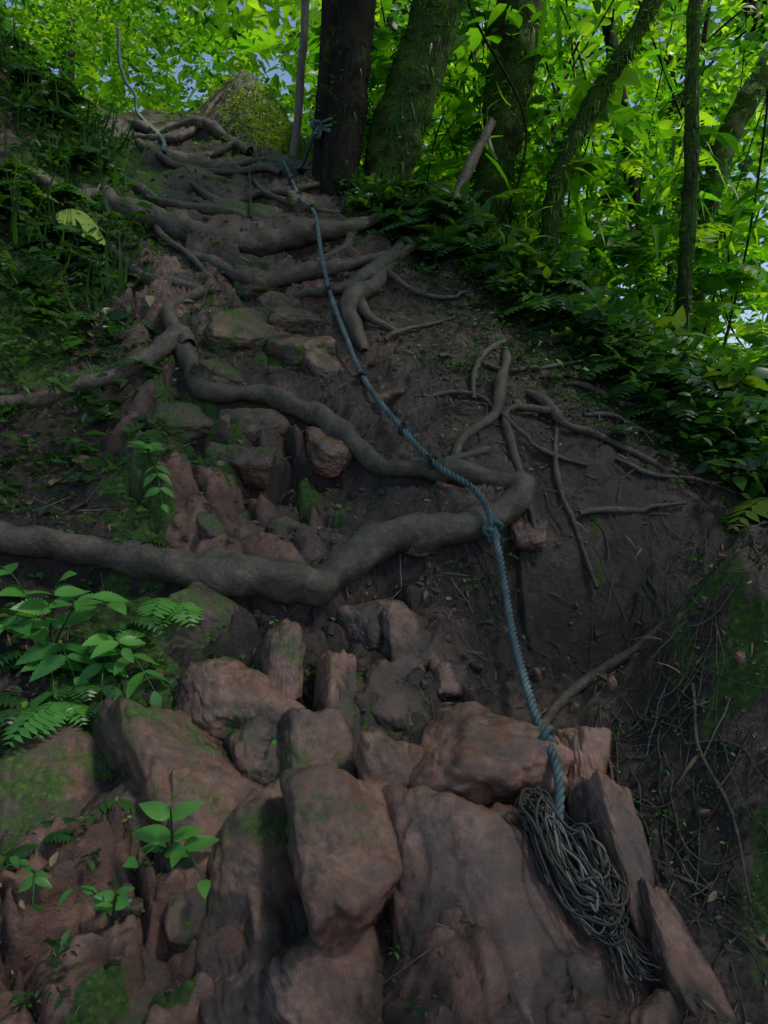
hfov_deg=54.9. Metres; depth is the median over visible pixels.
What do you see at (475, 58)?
jungle tree
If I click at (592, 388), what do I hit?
tree root
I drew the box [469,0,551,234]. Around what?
jungle tree
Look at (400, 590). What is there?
fallen twigs
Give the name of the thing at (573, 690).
tree root
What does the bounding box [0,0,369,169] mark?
hillside foliage
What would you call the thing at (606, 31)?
jungle tree
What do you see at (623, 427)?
slope plants
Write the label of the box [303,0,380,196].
jungle tree
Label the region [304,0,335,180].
jungle tree
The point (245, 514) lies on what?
rock
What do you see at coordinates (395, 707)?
rock
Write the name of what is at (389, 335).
tree root
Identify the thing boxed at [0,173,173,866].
slope plants
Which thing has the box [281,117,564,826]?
climbing rope
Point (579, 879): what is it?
frayed rope bundle
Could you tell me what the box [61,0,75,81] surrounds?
jungle tree
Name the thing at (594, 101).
jungle tree
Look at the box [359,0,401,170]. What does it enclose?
jungle tree
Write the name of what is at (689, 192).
jungle tree
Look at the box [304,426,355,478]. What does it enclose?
rock
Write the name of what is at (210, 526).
rock
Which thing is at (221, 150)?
tree root
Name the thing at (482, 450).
tree root
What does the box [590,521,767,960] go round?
creeping plants
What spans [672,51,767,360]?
jungle tree
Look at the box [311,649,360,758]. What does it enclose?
rock
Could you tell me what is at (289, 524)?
rock
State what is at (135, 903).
pebbles
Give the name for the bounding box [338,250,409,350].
tree root
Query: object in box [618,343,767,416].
fern plant
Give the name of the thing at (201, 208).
tree root
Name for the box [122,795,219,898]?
broadleaf plant
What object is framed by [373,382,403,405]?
rock
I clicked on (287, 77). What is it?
sky
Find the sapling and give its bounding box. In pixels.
[289,0,308,158]
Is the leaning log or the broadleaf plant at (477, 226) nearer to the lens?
the broadleaf plant at (477, 226)
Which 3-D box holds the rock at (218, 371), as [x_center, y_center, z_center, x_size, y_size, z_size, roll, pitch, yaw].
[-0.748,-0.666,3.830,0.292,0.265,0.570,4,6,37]
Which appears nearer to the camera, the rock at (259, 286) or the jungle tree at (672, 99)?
the rock at (259, 286)
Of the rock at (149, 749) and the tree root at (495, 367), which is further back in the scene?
the tree root at (495, 367)
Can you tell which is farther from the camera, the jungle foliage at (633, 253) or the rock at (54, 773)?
the jungle foliage at (633, 253)
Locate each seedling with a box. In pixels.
[0,856,52,910]
[57,886,133,924]
[127,441,174,512]
[263,736,276,744]
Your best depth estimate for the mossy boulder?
6.67 m
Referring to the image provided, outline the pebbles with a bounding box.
[1,125,767,996]
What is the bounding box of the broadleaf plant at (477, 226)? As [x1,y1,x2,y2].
[460,220,508,253]
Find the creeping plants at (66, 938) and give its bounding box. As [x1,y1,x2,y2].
[0,202,428,1023]
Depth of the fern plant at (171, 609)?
2.50 m
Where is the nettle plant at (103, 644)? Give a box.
[75,629,168,706]
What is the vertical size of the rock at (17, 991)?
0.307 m
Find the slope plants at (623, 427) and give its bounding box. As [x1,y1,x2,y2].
[413,223,767,637]
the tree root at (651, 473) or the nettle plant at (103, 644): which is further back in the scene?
the tree root at (651, 473)
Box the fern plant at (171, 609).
[136,597,203,627]
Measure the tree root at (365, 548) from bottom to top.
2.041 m
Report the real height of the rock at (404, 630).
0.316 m
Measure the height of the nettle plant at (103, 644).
0.328 m
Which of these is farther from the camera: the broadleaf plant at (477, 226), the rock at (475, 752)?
the broadleaf plant at (477, 226)
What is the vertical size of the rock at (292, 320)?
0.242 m
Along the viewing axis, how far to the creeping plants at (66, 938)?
2.77 m
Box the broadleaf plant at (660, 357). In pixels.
[640,332,708,362]
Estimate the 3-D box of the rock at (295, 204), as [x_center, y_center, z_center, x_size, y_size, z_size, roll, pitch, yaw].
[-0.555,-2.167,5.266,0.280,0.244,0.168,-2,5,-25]
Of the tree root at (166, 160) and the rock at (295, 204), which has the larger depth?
the tree root at (166, 160)
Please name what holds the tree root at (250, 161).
on the ground
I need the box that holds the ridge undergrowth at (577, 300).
[325,164,767,567]
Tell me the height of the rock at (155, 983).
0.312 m
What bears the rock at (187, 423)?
on the ground
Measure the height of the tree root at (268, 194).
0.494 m
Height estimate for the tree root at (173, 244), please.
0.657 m
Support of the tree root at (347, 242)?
on the ground
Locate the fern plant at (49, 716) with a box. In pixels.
[2,700,90,746]
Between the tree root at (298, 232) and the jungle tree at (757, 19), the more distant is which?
the jungle tree at (757, 19)
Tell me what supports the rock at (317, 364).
on the ground
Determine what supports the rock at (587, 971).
on the ground
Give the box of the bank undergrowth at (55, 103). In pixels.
[0,8,171,470]
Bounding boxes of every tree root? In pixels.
[0,224,534,606]
[0,323,195,408]
[27,167,375,256]
[108,92,223,143]
[119,173,381,222]
[131,115,253,156]
[134,138,235,158]
[153,224,217,280]
[154,151,282,176]
[177,153,311,171]
[188,235,428,286]
[190,181,320,202]
[251,177,341,213]
[294,234,414,297]
[309,232,354,261]
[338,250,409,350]
[357,297,405,340]
[377,446,491,461]
[384,316,455,341]
[386,268,470,299]
[422,389,588,466]
[438,352,583,371]
[450,346,511,455]
[471,337,507,400]
[501,403,550,529]
[526,389,678,472]
[541,620,664,725]
[552,423,598,588]
[563,381,656,405]
[578,501,687,515]
[583,412,689,438]
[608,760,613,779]
[615,457,752,498]
[690,683,751,902]
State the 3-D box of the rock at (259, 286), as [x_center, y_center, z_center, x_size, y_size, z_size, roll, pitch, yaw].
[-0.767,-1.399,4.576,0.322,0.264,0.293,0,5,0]
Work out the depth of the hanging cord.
5.24 m
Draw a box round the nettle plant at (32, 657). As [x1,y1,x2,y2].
[0,563,128,708]
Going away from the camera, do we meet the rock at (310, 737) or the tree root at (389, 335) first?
the rock at (310, 737)
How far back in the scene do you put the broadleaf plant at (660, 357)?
4.09 m
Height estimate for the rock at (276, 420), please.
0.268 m
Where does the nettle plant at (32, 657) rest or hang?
on the ground
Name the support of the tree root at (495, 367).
on the ground
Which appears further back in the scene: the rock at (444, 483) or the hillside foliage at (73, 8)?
the hillside foliage at (73, 8)
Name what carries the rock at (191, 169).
on the ground
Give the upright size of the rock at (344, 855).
0.402 m
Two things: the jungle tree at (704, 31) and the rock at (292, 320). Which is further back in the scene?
the jungle tree at (704, 31)
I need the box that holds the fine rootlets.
[0,195,767,1023]
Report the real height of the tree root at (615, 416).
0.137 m
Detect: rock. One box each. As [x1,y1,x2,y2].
[0,718,107,853]
[11,989,26,1009]
[75,777,153,926]
[83,697,242,826]
[116,449,153,499]
[123,944,170,1023]
[140,402,214,446]
[148,581,252,653]
[153,765,263,952]
[173,656,305,740]
[180,164,230,183]
[183,358,245,385]
[192,464,226,538]
[193,778,307,1023]
[203,308,291,352]
[204,442,277,492]
[212,198,283,218]
[218,408,292,444]
[223,713,281,786]
[232,265,280,298]
[238,510,266,532]
[252,291,293,307]
[252,618,305,702]
[259,922,390,1023]
[264,334,336,370]
[267,516,300,533]
[268,306,330,333]
[279,708,356,778]
[279,764,405,951]
[286,190,322,212]
[302,351,358,377]
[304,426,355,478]
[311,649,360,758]
[335,598,403,650]
[356,726,422,788]
[363,653,430,731]
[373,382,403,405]
[379,600,446,667]
[382,784,569,1023]
[400,543,436,556]
[406,701,574,806]
[427,659,469,699]
[429,480,462,488]
[508,515,548,554]
[555,726,611,832]
[566,917,653,1023]
[582,769,654,945]
[628,987,678,1023]
[639,877,737,1023]
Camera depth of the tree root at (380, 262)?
4.44 m
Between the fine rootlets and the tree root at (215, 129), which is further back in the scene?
the tree root at (215, 129)
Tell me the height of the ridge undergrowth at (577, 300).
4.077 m
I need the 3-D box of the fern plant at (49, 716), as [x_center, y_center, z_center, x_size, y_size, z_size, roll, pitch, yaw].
[-0.990,0.610,2.161,0.255,0.076,0.173,-5,7,-44]
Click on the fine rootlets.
(674, 813)
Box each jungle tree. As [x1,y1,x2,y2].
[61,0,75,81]
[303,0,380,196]
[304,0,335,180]
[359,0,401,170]
[360,0,471,187]
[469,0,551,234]
[472,8,478,122]
[511,32,545,187]
[534,0,663,266]
[536,3,604,244]
[554,49,677,265]
[599,0,653,324]
[599,0,747,305]
[652,52,706,283]
[660,0,715,357]
[663,0,760,312]
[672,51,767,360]
[741,0,767,102]
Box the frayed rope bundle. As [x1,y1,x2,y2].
[517,786,661,1003]
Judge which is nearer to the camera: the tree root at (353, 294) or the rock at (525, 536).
the rock at (525, 536)
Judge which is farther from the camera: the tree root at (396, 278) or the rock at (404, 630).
the tree root at (396, 278)
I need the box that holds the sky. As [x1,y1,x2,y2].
[5,0,767,357]
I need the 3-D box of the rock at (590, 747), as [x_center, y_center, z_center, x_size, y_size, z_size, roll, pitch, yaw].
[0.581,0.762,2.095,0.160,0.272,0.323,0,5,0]
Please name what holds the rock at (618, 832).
on the ground
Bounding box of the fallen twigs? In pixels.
[0,254,730,1008]
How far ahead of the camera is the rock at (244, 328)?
3.94 m
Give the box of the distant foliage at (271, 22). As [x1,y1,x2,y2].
[1,0,767,363]
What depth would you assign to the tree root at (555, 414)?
3.58 m
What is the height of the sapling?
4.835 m
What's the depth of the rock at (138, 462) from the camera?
3.06 m
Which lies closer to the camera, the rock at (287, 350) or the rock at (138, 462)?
the rock at (138, 462)
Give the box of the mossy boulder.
[154,62,313,160]
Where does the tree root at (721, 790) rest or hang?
on the ground
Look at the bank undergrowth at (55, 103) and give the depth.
4.51 m
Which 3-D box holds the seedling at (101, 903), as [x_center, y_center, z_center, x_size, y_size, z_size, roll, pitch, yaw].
[-0.626,0.882,1.651,0.156,0.122,0.112,0,5,0]
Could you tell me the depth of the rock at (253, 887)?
1.72 m
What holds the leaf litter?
on the ground
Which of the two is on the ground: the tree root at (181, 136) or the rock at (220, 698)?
the tree root at (181, 136)
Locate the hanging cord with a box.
[248,164,251,217]
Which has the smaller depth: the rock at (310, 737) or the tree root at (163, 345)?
the rock at (310, 737)
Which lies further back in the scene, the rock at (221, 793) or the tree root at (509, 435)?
the tree root at (509, 435)
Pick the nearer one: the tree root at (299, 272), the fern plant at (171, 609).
the fern plant at (171, 609)
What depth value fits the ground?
2.96 m
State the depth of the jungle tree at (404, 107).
5.51 m
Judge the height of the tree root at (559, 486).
0.715 m
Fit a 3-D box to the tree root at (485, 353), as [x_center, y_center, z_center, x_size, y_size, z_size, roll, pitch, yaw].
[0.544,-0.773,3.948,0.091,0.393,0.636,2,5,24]
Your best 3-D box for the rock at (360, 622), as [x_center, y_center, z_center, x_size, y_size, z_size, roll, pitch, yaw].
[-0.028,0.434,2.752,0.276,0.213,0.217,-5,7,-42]
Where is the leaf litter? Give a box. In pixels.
[0,167,767,1023]
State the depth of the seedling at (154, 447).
2.90 m
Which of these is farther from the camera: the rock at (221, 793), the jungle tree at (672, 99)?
the jungle tree at (672, 99)
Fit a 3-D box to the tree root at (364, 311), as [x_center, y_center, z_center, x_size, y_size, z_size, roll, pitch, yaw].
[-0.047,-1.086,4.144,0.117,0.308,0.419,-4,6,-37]
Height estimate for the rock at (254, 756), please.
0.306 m
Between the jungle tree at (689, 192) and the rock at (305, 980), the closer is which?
the rock at (305, 980)
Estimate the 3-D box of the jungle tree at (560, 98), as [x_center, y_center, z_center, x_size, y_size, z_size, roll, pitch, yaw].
[3.347,-4.925,13.437,1.358,8.216,1.999,0,5,0]
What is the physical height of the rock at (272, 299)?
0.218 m
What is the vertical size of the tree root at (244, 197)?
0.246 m
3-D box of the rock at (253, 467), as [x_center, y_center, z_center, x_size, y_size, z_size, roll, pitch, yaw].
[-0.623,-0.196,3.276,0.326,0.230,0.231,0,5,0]
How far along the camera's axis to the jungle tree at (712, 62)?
11.52 m
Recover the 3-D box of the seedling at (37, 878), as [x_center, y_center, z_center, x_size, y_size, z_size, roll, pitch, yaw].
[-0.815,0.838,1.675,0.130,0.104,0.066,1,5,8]
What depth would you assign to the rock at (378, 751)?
2.08 m
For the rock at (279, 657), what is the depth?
2.42 m
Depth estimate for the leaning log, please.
5.37 m
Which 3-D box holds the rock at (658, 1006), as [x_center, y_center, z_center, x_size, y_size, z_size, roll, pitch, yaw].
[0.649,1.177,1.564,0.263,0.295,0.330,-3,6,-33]
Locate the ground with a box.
[0,57,767,1023]
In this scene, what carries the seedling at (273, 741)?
on the rock at (254, 756)
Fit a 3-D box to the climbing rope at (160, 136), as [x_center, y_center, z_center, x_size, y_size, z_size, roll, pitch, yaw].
[-2.240,-4.065,7.017,0.237,2.238,2.692,-2,6,-26]
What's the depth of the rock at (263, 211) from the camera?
5.15 m
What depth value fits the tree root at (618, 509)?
3.31 m
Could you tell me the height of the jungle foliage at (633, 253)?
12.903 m
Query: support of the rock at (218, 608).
on the ground
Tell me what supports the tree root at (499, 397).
on the ground
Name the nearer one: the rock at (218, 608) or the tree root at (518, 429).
the rock at (218, 608)
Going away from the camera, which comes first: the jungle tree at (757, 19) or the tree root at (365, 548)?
the tree root at (365, 548)
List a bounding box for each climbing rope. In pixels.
[116,28,166,154]
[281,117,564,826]
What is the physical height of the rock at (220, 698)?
0.300 m
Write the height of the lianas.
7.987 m
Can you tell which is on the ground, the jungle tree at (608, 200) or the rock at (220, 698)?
the jungle tree at (608, 200)
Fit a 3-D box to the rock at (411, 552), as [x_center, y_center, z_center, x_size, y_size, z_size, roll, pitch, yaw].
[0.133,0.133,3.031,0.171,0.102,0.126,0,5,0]
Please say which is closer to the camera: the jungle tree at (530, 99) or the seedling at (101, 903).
the seedling at (101, 903)
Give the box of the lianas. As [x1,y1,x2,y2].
[376,0,767,366]
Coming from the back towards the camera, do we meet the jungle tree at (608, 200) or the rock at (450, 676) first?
the jungle tree at (608, 200)
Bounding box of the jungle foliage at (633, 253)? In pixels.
[263,0,767,395]
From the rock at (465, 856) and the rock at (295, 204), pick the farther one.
the rock at (295, 204)
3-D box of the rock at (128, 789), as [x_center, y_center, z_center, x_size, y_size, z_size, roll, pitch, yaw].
[-0.700,0.958,1.886,0.332,0.432,0.353,-2,5,-21]
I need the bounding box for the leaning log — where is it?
[451,118,495,196]

